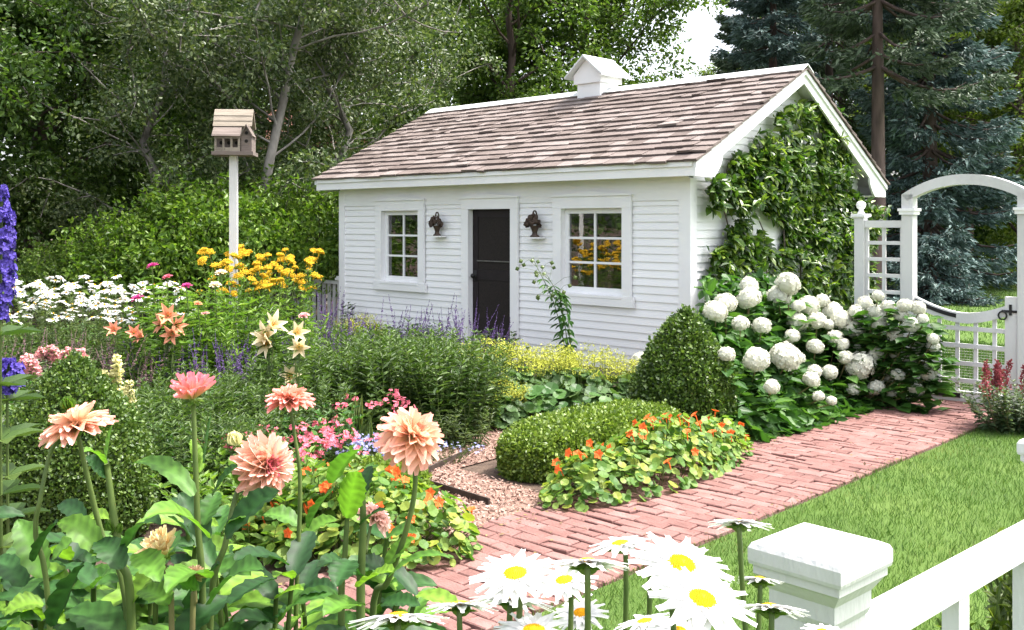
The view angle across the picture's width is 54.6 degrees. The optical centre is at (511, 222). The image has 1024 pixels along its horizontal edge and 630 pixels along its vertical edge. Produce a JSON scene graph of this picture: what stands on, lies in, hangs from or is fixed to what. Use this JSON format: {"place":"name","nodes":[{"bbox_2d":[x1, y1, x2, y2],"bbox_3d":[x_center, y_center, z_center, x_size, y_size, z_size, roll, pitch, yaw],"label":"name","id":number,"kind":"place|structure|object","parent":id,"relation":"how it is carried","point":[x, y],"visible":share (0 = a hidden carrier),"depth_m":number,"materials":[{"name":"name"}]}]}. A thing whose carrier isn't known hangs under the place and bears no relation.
{"place":"outdoors","nodes":[
{"label":"outdoors","id":0,"kind":"place"},
{"bbox_2d":[2,230,895,627],"bbox_3d":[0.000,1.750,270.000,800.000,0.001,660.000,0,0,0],"label":"ground","id":1,"kind":"structure","parent":0,"point":[486,468],"depth_m":6.68,"materials":[{"name":"soil"}]},
{"bbox_2d":[0,184,46,591],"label":"delphinium","id":2,"kind":"object","parent":1,"relation":"on","point":[8,233],"visible":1,"depth_m":3.60,"materials":[{"name":"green plant"}]},
{"bbox_2d":[2,356,50,624],"bbox_3d":[-1.984,1.138,3.900,0.319,1.225,0.318,0,0,0],"label":"delphinium","id":3,"kind":"object","parent":1,"relation":"on","point":[11,366],"visible":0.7,"depth_m":3.90,"materials":[{"name":"green plant"}]},
{"bbox_2d":[2,231,115,332],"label":"lilac shrub","id":4,"kind":"object","parent":1,"relation":"on","point":[44,268],"visible":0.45,"depth_m":14.80,"materials":[{"name":"green plant"}]},
{"bbox_2d":[0,0,149,247],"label":"maple tree","id":5,"kind":"object","parent":1,"relation":"on","point":[13,68],"visible":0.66,"depth_m":16.14,"materials":[{"name":"green plant"}]},
{"bbox_2d":[2,275,149,367],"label":"daisy clump","id":6,"kind":"object","parent":1,"relation":"on","point":[20,291],"visible":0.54,"depth_m":9.52,"materials":[{"name":"white plant"}]},
{"bbox_2d":[2,349,162,557],"bbox_3d":[-2.451,1.235,5.553,0.959,1.072,0.952,0,0,0],"label":"boxwood cone","id":7,"kind":"object","parent":1,"relation":"on","point":[78,377],"visible":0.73,"depth_m":5.35,"materials":[{"name":"green plant"}]},
{"bbox_2d":[21,281,192,386],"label":"daisy clump","id":8,"kind":"object","parent":1,"relation":"on","point":[116,317],"visible":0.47,"depth_m":9.18,"materials":[{"name":"white plant"}]},
{"bbox_2d":[0,0,226,309],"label":"maple tree","id":9,"kind":"object","parent":1,"relation":"on","point":[36,10],"visible":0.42,"depth_m":19.20,"materials":[{"name":"green plant"}]},
{"bbox_2d":[100,321,160,394],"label":"lily","id":10,"kind":"object","parent":1,"relation":"on","point":[136,333],"visible":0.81,"depth_m":8.33,"materials":[{"name":"green plant"}]},
{"bbox_2d":[50,197,214,330],"bbox_3d":[-5.704,0.684,15.038,2.379,2.155,2.614,0,0,-31],"label":"lilac shrub","id":11,"kind":"object","parent":1,"relation":"on","point":[98,243],"visible":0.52,"depth_m":14.48,"materials":[{"name":"green plant"}]},
{"bbox_2d":[1,0,299,285],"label":"maple tree","id":12,"kind":"object","parent":1,"relation":"on","point":[168,115],"visible":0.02,"depth_m":23.03,"materials":[{"name":"green plant"}]},
{"bbox_2d":[0,0,333,317],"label":"birch tree","id":13,"kind":"object","parent":1,"relation":"on","point":[119,96],"visible":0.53,"depth_m":16.80,"materials":[{"name":"green plant"}]},
{"bbox_2d":[0,139,336,296],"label":"undergrowth","id":14,"kind":"object","parent":1,"relation":"on","point":[133,174],"visible":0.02,"depth_m":21.73,"materials":[{"name":"green plant"}]},
{"bbox_2d":[150,303,188,398],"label":"lily","id":15,"kind":"object","parent":1,"relation":"on","point":[171,333],"visible":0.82,"depth_m":8.06,"materials":[{"name":"green plant"}]},
{"bbox_2d":[127,301,221,391],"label":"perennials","id":16,"kind":"object","parent":1,"relation":"on","point":[199,329],"visible":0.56,"depth_m":8.60,"materials":[{"name":"green plant"}]},
{"bbox_2d":[125,379,232,453],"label":"phlox plant","id":17,"kind":"object","parent":1,"relation":"on","point":[152,405],"visible":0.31,"depth_m":6.58,"materials":[{"name":"green plant"}]},
{"bbox_2d":[77,165,292,330],"bbox_3d":[-4.854,0.424,15.460,2.960,2.680,3.252,0,0,38],"label":"lilac shrub","id":18,"kind":"object","parent":1,"relation":"on","point":[175,207],"visible":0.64,"depth_m":14.59,"materials":[{"name":"green plant"}]},
{"bbox_2d":[134,275,246,372],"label":"tall perennial","id":19,"kind":"object","parent":1,"relation":"on","point":[207,298],"visible":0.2,"depth_m":9.61,"materials":[{"name":"green plant"}]},
{"bbox_2d":[145,402,238,501],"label":"phlox plant","id":20,"kind":"object","parent":1,"relation":"on","point":[163,432],"visible":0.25,"depth_m":6.13,"materials":[{"name":"green plant"}]},
{"bbox_2d":[163,408,261,494],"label":"phlox plant","id":21,"kind":"object","parent":1,"relation":"on","point":[212,462],"visible":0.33,"depth_m":5.85,"materials":[{"name":"green plant"}]},
{"bbox_2d":[169,372,273,439],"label":"phlox plant","id":22,"kind":"object","parent":1,"relation":"on","point":[227,395],"visible":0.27,"depth_m":6.91,"materials":[{"name":"green plant"}]},
{"bbox_2d":[211,109,257,329],"bbox_3d":[-3.078,0.242,11.036,0.450,3.015,0.440,0,0,-6],"label":"birdhouse","id":23,"kind":"object","parent":1,"relation":"on","point":[232,142],"visible":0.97,"depth_m":10.96,"materials":[{"name":"white paint"}]},
{"bbox_2d":[162,164,334,320],"bbox_3d":[-4.400,0.372,16.875,3.379,2.786,3.076,0,0,-15],"label":"lilac shrub","id":24,"kind":"object","parent":1,"relation":"on","point":[245,188],"visible":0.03,"depth_m":16.45,"materials":[{"name":"green plant"}]},
{"bbox_2d":[212,307,293,384],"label":"tall perennial","id":25,"kind":"object","parent":1,"relation":"on","point":[227,340],"visible":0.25,"depth_m":8.73,"materials":[{"name":"green plant"}]},
{"bbox_2d":[197,244,323,359],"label":"yarrow clump","id":26,"kind":"object","parent":1,"relation":"on","point":[265,283],"visible":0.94,"depth_m":10.46,"materials":[{"name":"yellow plant"}]},
{"bbox_2d":[189,168,339,332],"bbox_3d":[-3.294,0.450,15.425,3.188,2.628,2.902,0,0,17],"label":"lilac shrub","id":27,"kind":"object","parent":1,"relation":"on","point":[324,239],"visible":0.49,"depth_m":14.89,"materials":[{"name":"green plant"}]},
{"bbox_2d":[147,444,384,565],"bbox_3d":[-1.377,1.493,5.293,1.041,0.585,1.045,0,0,-44],"label":"ground plant","id":28,"kind":"object","parent":1,"relation":"on","point":[261,539],"visible":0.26,"depth_m":5.18,"materials":[{"name":"green plant"}]},
{"bbox_2d":[250,309,287,411],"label":"lily","id":29,"kind":"object","parent":1,"relation":"on","point":[262,341],"visible":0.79,"depth_m":7.42,"materials":[{"name":"green plant"}]},
{"bbox_2d":[231,384,315,448],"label":"phlox plant","id":30,"kind":"object","parent":1,"relation":"on","point":[296,415],"visible":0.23,"depth_m":6.78,"materials":[{"name":"green plant"}]},
{"bbox_2d":[274,321,315,413],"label":"lily","id":31,"kind":"object","parent":1,"relation":"on","point":[296,346],"visible":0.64,"depth_m":7.58,"materials":[{"name":"beige plant"}]},
{"bbox_2d":[221,418,380,493],"bbox_3d":[-1.330,1.548,6.417,1.099,0.456,0.709,0,0,0],"label":"pink phlox","id":32,"kind":"object","parent":1,"relation":"on","point":[328,435],"visible":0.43,"depth_m":6.49,"materials":[{"name":"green plant"}]},
{"bbox_2d":[267,273,338,331],"bbox_3d":[-3.194,1.270,15.334,2.050,0.960,0.150,0,0,44],"label":"picket fence","id":33,"kind":"object","parent":1,"relation":"on","point":[335,282],"visible":0.23,"depth_m":14.96,"materials":[{"name":"white paint"}]},
{"bbox_2d":[248,403,364,467],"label":"ground plant","id":34,"kind":"object","parent":1,"relation":"on","point":[320,419],"visible":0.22,"depth_m":6.74,"materials":[{"name":"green plant"}]},
{"bbox_2d":[270,370,349,447],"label":"phlox plant","id":35,"kind":"object","parent":1,"relation":"on","point":[321,399],"visible":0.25,"depth_m":7.28,"materials":[{"name":"green plant"}]},
{"bbox_2d":[130,0,491,314],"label":"birch tree","id":36,"kind":"object","parent":1,"relation":"on","point":[233,17],"visible":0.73,"depth_m":16.65,"materials":[{"name":"green plant"}]},
{"bbox_2d":[147,0,506,226],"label":"birch tree","id":37,"kind":"object","parent":1,"relation":"on","point":[347,138],"visible":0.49,"depth_m":18.20,"materials":[{"name":"green plant"}]},
{"bbox_2d":[232,459,482,571],"bbox_3d":[-0.850,1.488,5.353,1.460,0.530,1.036,0,0,22],"label":"nasturtium","id":38,"kind":"object","parent":1,"relation":"on","point":[394,498],"visible":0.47,"depth_m":5.11,"materials":[{"name":"green plant"}]},
{"bbox_2d":[218,0,500,303],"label":"birch tree","id":39,"kind":"object","parent":1,"relation":"on","point":[360,100],"visible":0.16,"depth_m":21.50,"materials":[{"name":"green plant"}]},
{"bbox_2d":[308,334,411,423],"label":"phlox plant","id":40,"kind":"object","parent":1,"relation":"on","point":[352,371],"visible":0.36,"depth_m":8.01,"materials":[{"name":"green plant"}]},
{"bbox_2d":[335,329,447,436],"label":"phlox plant","id":41,"kind":"object","parent":1,"relation":"on","point":[372,388],"visible":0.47,"depth_m":7.91,"materials":[{"name":"green plant"}]},
{"bbox_2d":[375,330,460,422],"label":"phlox plant","id":42,"kind":"object","parent":1,"relation":"on","point":[410,389],"visible":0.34,"depth_m":8.04,"materials":[{"name":"green plant"}]},
{"bbox_2d":[494,398,683,483],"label":"box hedge","id":43,"kind":"object","parent":1,"relation":"on","point":[530,448],"visible":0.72,"depth_m":6.88,"materials":[{"name":"green plant"}]},
{"bbox_2d":[311,54,889,377],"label":"garden shed","id":44,"kind":"structure","parent":1,"relation":"on","point":[601,172],"depth_m":11.97,"materials":[{"name":"paint"}]},
{"bbox_2d":[373,197,426,292],"bbox_3d":[-1.505,0.286,13.558,1.103,1.282,0.149,0,0,44],"label":"window","id":45,"kind":"structure","parent":44,"relation":"in","point":[404,216],"depth_m":13.58,"materials":[{"name":"paint"}]},
{"bbox_2d":[470,209,509,351],"bbox_3d":[-0.245,0.741,12.358,0.742,1.819,0.119,0,0,44],"label":"door","id":46,"kind":"structure","parent":44,"relation":"in","point":[490,275],"depth_m":12.40,"materials":[{"name":"wood"}]},
{"bbox_2d":[550,191,634,307],"bbox_3d":[0.918,0.286,11.210,1.206,1.282,0.149,0,0,44],"label":"window","id":47,"kind":"structure","parent":44,"relation":"in","point":[598,225],"depth_m":11.22,"materials":[{"name":"paint"}]},
{"bbox_2d":[702,99,891,311],"bbox_3d":[3.551,0.131,11.681,0.587,3.261,4.298,0,0,44],"label":"climbing vine","id":48,"kind":"object","parent":44,"relation":"attached to","point":[777,172],"visible":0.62,"depth_m":11.58,"materials":[{"name":"green plant"}]},
{"bbox_2d":[625,303,743,441],"bbox_3d":[1.429,1.223,8.241,0.984,1.107,0.964,0,0,0],"label":"boxwood cone","id":49,"kind":"object","parent":1,"relation":"on","point":[674,367],"visible":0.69,"depth_m":7.96,"materials":[{"name":"green plant"}]},
{"bbox_2d":[693,272,848,442],"bbox_3d":[1.978,1.170,8.708,1.658,1.417,1.572,0,0,-45],"label":"hydrangea","id":50,"kind":"object","parent":1,"relation":"on","point":[775,398],"visible":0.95,"depth_m":8.56,"materials":[{"name":"green plant"}]},
{"bbox_2d":[712,268,961,417],"bbox_3d":[3.110,1.243,9.495,1.787,1.594,2.148,0,0,-43],"label":"hydrangea","id":51,"kind":"object","parent":1,"relation":"on","point":[859,366],"visible":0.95,"depth_m":9.22,"materials":[{"name":"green plant"}]},
{"bbox_2d":[851,174,1023,402],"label":"garden arbor","id":52,"kind":"object","parent":1,"relation":"on","point":[909,212],"visible":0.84,"depth_m":9.85,"materials":[{"name":"white paint"}]},
{"bbox_2d":[915,296,1016,407],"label":"garden gate","id":53,"kind":"structure","parent":52,"relation":"attached to","point":[1008,311],"depth_m":9.43,"materials":[{"name":"white paint"}]},
{"bbox_2d":[380,372,614,539],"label":"wood chip path","id":54,"kind":"structure","parent":0,"point":[497,505],"depth_m":6.47,"materials":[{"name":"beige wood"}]},
{"bbox_2d":[383,330,502,443],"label":"phlox plant","id":55,"kind":"object","parent":54,"relation":"on","point":[450,403],"visible":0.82,"depth_m":7.84,"materials":[{"name":"green plant"}]},
{"bbox_2d":[434,403,494,447],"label":"edging plant","id":56,"kind":"object","parent":54,"relation":"on","point":[453,431],"visible":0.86,"depth_m":7.71,"materials":[{"name":"green plant"}]},
{"bbox_2d":[427,336,513,432],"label":"phlox plant","id":57,"kind":"object","parent":54,"relation":"on","point":[503,378],"visible":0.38,"depth_m":8.24,"materials":[{"name":"green plant"}]},
{"bbox_2d":[482,377,531,428],"bbox_3d":[-0.069,1.521,8.505,0.508,0.415,0.506,0,0,-28],"label":"ladys mantle","id":58,"kind":"object","parent":54,"relation":"on","point":[511,412],"visible":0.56,"depth_m":8.38,"materials":[{"name":"green plant"}]},
{"bbox_2d":[476,337,560,415],"bbox_3d":[0.053,1.381,9.012,0.816,0.669,0.820,0,0,0],"label":"ladys mantle","id":59,"kind":"object","parent":54,"relation":"on","point":[529,378],"visible":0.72,"depth_m":8.92,"materials":[{"name":"green plant"}]},
{"bbox_2d":[515,257,578,374],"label":"lily plant","id":60,"kind":"object","parent":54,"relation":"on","point":[563,299],"visible":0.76,"depth_m":9.96,"materials":[{"name":"green plant"}]},
{"bbox_2d":[485,382,621,422],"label":"leafy plants","id":61,"kind":"object","parent":54,"relation":"on","point":[544,392],"visible":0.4,"depth_m":8.54,"materials":[{"name":"green plant"}]},
{"bbox_2d":[543,342,626,407],"bbox_3d":[0.666,1.401,9.100,0.813,0.649,0.818,0,0,0],"label":"ladys mantle","id":62,"kind":"object","parent":54,"relation":"on","point":[590,377],"visible":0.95,"depth_m":8.98,"materials":[{"name":"green plant"}]},
{"bbox_2d":[0,0,1022,210],"label":"sky","id":63,"kind":"structure","parent":0,"point":[701,27],"materials":[{"name":"white"}]},
{"bbox_2d":[229,399,992,629],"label":"brick path","id":64,"kind":"structure","parent":0,"point":[802,460],"depth_m":6.06,"materials":[{"name":"brick"}]},
{"bbox_2d":[537,409,753,511],"bbox_3d":[0.984,1.513,6.840,0.852,0.479,2.431,0,0,40],"label":"nasturtium","id":65,"kind":"object","parent":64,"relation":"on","point":[660,444],"visible":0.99,"depth_m":6.47,"materials":[{"name":"green plant"}]},
{"bbox_2d":[331,275,1023,629],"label":"lawn","id":66,"kind":"structure","parent":0,"point":[875,504],"depth_m":5.82,"materials":[{"name":"green plant"}]},
{"bbox_2d":[0,576,122,629],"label":"dahlia","id":67,"kind":"object","parent":66,"relation":"on","point":[13,621],"visible":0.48,"depth_m":2.44,"materials":[{"name":"green plant"}]},
{"bbox_2d":[0,400,125,629],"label":"dahlia","id":68,"kind":"object","parent":66,"relation":"on","point":[25,561],"visible":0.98,"depth_m":2.29,"materials":[{"name":"green plant"}]},
{"bbox_2d":[0,498,129,610],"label":"dahlia","id":69,"kind":"object","parent":66,"relation":"on","point":[68,507],"visible":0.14,"depth_m":2.92,"materials":[{"name":"green plant"}]},
{"bbox_2d":[0,542,175,629],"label":"dahlia","id":70,"kind":"object","parent":66,"relation":"on","point":[91,579],"visible":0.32,"depth_m":2.75,"materials":[{"name":"green plant"}]},
{"bbox_2d":[56,395,209,629],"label":"dahlia","id":71,"kind":"object","parent":66,"relation":"on","point":[148,563],"visible":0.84,"depth_m":2.24,"materials":[{"name":"green plant"}]},
{"bbox_2d":[35,516,230,629],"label":"dahlia","id":72,"kind":"object","parent":66,"relation":"on","point":[151,613],"visible":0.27,"depth_m":2.64,"materials":[{"name":"green plant"}]},
{"bbox_2d":[100,497,253,619],"bbox_3d":[-0.930,1.283,3.003,0.527,0.938,0.492,0,0,45],"label":"dahlia","id":73,"kind":"object","parent":66,"relation":"on","point":[219,521],"visible":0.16,"depth_m":3.04,"materials":[{"name":"green plant"}]},
{"bbox_2d":[134,525,227,629],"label":"dahlia","id":74,"kind":"object","parent":66,"relation":"on","point":[196,614],"visible":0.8,"depth_m":2.20,"materials":[{"name":"green plant"}]},
{"bbox_2d":[133,371,279,629],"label":"dahlia","id":75,"kind":"object","parent":66,"relation":"on","point":[193,511],"visible":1,"depth_m":2.27,"materials":[{"name":"green plant"}]},
{"bbox_2d":[174,430,294,629],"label":"dahlia","id":76,"kind":"object","parent":66,"relation":"on","point":[262,460],"visible":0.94,"depth_m":2.37,"materials":[{"name":"pink plant"}]},
{"bbox_2d":[174,531,337,629],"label":"dahlia","id":77,"kind":"object","parent":66,"relation":"on","point":[252,605],"visible":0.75,"depth_m":2.63,"materials":[{"name":"green plant"}]},
{"bbox_2d":[253,383,367,629],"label":"dahlia","id":78,"kind":"object","parent":66,"relation":"on","point":[289,396],"visible":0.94,"depth_m":2.75,"materials":[{"name":"green plant"}]},
{"bbox_2d":[303,446,394,629],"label":"dahlia","id":79,"kind":"object","parent":66,"relation":"on","point":[353,489],"visible":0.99,"depth_m":2.22,"materials":[{"name":"green plant"}]},
{"bbox_2d":[252,521,457,629],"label":"dahlia","id":80,"kind":"object","parent":66,"relation":"on","point":[409,581],"visible":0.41,"depth_m":2.85,"materials":[{"name":"green plant"}]},
{"bbox_2d":[315,406,449,629],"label":"dahlia","id":81,"kind":"object","parent":66,"relation":"on","point":[410,439],"visible":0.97,"depth_m":2.33,"materials":[{"name":"pink plant"}]},
{"bbox_2d":[348,611,448,629],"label":"shasta daisy","id":82,"kind":"object","parent":66,"relation":"on","point":[396,620],"visible":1,"depth_m":1.33,"materials":[{"name":"white plant"}]},
{"bbox_2d":[336,0,534,145],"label":"ash tree","id":83,"kind":"object","parent":66,"relation":"on","point":[407,115],"visible":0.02,"depth_m":29.73,"materials":[{"name":"green plant"}]},
{"bbox_2d":[348,0,644,131],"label":"ash tree","id":84,"kind":"object","parent":66,"relation":"on","point":[517,7],"visible":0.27,"depth_m":26.08,"materials":[{"name":"green plant"}]},
{"bbox_2d":[469,549,562,618],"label":"shasta daisy","id":85,"kind":"object","parent":66,"relation":"on","point":[517,576],"visible":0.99,"depth_m":1.41,"materials":[{"name":"white plant"}]},
{"bbox_2d":[494,611,566,629],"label":"shasta daisy","id":86,"kind":"object","parent":66,"relation":"on","point":[529,621],"visible":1,"depth_m":1.42,"materials":[{"name":"white plant"}]},
{"bbox_2d":[536,567,597,629],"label":"shasta daisy","id":87,"kind":"object","parent":66,"relation":"on","point":[570,585],"visible":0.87,"depth_m":1.69,"materials":[{"name":"white plant"}]},
{"bbox_2d":[554,597,608,629],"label":"shasta daisy","id":88,"kind":"object","parent":66,"relation":"on","point":[579,616],"visible":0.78,"depth_m":1.75,"materials":[{"name":"white plant"}]},
{"bbox_2d":[440,0,729,105],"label":"ash tree","id":89,"kind":"object","parent":66,"relation":"on","point":[650,10],"visible":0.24,"depth_m":27.52,"materials":[{"name":"green plant"}]},
{"bbox_2d":[549,557,629,629],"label":"shasta daisy","id":90,"kind":"object","parent":66,"relation":"on","point":[588,567],"visible":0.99,"depth_m":1.43,"materials":[{"name":"white plant"}]},
{"bbox_2d":[587,535,650,629],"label":"shasta daisy","id":91,"kind":"object","parent":66,"relation":"on","point":[624,545],"visible":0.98,"depth_m":1.74,"materials":[{"name":"white plant"}]},
{"bbox_2d":[628,531,734,629],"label":"shasta daisy","id":92,"kind":"object","parent":66,"relation":"on","point":[659,555],"visible":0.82,"depth_m":1.46,"materials":[{"name":"white plant"}]},
{"bbox_2d":[648,565,757,629],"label":"shasta daisy","id":93,"kind":"object","parent":66,"relation":"on","point":[703,602],"visible":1,"depth_m":1.25,"materials":[{"name":"white plant"}]},
{"bbox_2d":[708,519,774,629],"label":"shasta daisy","id":94,"kind":"object","parent":66,"relation":"on","point":[739,526],"visible":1,"depth_m":1.83,"materials":[{"name":"white plant"}]},
{"bbox_2d":[703,0,794,75],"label":"blue spruce","id":95,"kind":"object","parent":66,"relation":"on","point":[722,64],"visible":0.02,"depth_m":32.90,"materials":[{"name":"green plant"}]},
{"bbox_2d":[710,0,847,121],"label":"blue spruce","id":96,"kind":"object","parent":66,"relation":"on","point":[749,35],"visible":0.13,"depth_m":25.71,"materials":[{"name":"green plant"}]},
{"bbox_2d":[765,0,887,140],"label":"spruce tree","id":97,"kind":"object","parent":66,"relation":"on","point":[827,70],"visible":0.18,"depth_m":29.61,"materials":[{"name":"green plant"}]},
{"bbox_2d":[748,438,1023,629],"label":"garden fence","id":98,"kind":"object","parent":66,"relation":"on","point":[828,576],"visible":0.98,"depth_m":2.11,"materials":[{"name":"white paint"}]},
{"bbox_2d":[780,0,1016,296],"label":"spruce tree","id":99,"kind":"object","parent":66,"relation":"on","point":[928,27],"visible":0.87,"depth_m":21.17,"materials":[{"name":"green plant"}]},
{"bbox_2d":[848,0,1023,289],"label":"blue spruce","id":100,"kind":"object","parent":66,"relation":"on","point":[904,143],"visible":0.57,"depth_m":22.70,"materials":[{"name":"green plant"}]},
{"bbox_2d":[848,0,1023,290],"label":"maple tree","id":101,"kind":"object","parent":66,"relation":"on","point":[1007,29],"visible":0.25,"depth_m":26.38,"materials":[{"name":"green plant"}]},
{"bbox_2d":[880,231,1004,306],"bbox_3d":[9.221,1.270,21.533,2.781,2.157,3.018,0,0,20],"label":"young blue spruce","id":102,"kind":"object","parent":66,"relation":"on","point":[949,285],"visible":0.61,"depth_m":21.04,"materials":[{"name":"green plant"}]},
{"bbox_2d":[934,527,1011,629],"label":"shrub","id":103,"kind":"object","parent":66,"relation":"on","point":[999,600],"visible":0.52,"depth_m":3.18,"materials":[{"name":"green plant"}]},
{"bbox_2d":[954,359,1023,434],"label":"astilbe","id":104,"kind":"object","parent":66,"relation":"on","point":[1008,417],"visible":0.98,"depth_m":8.17,"materials":[{"name":"green plant"}]},
{"bbox_2d":[880,273,1016,394],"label":"lawn grass","id":105,"kind":"structure","parent":0,"point":[986,354],"depth_m":13.07,"materials":[{"name":"green plant"}]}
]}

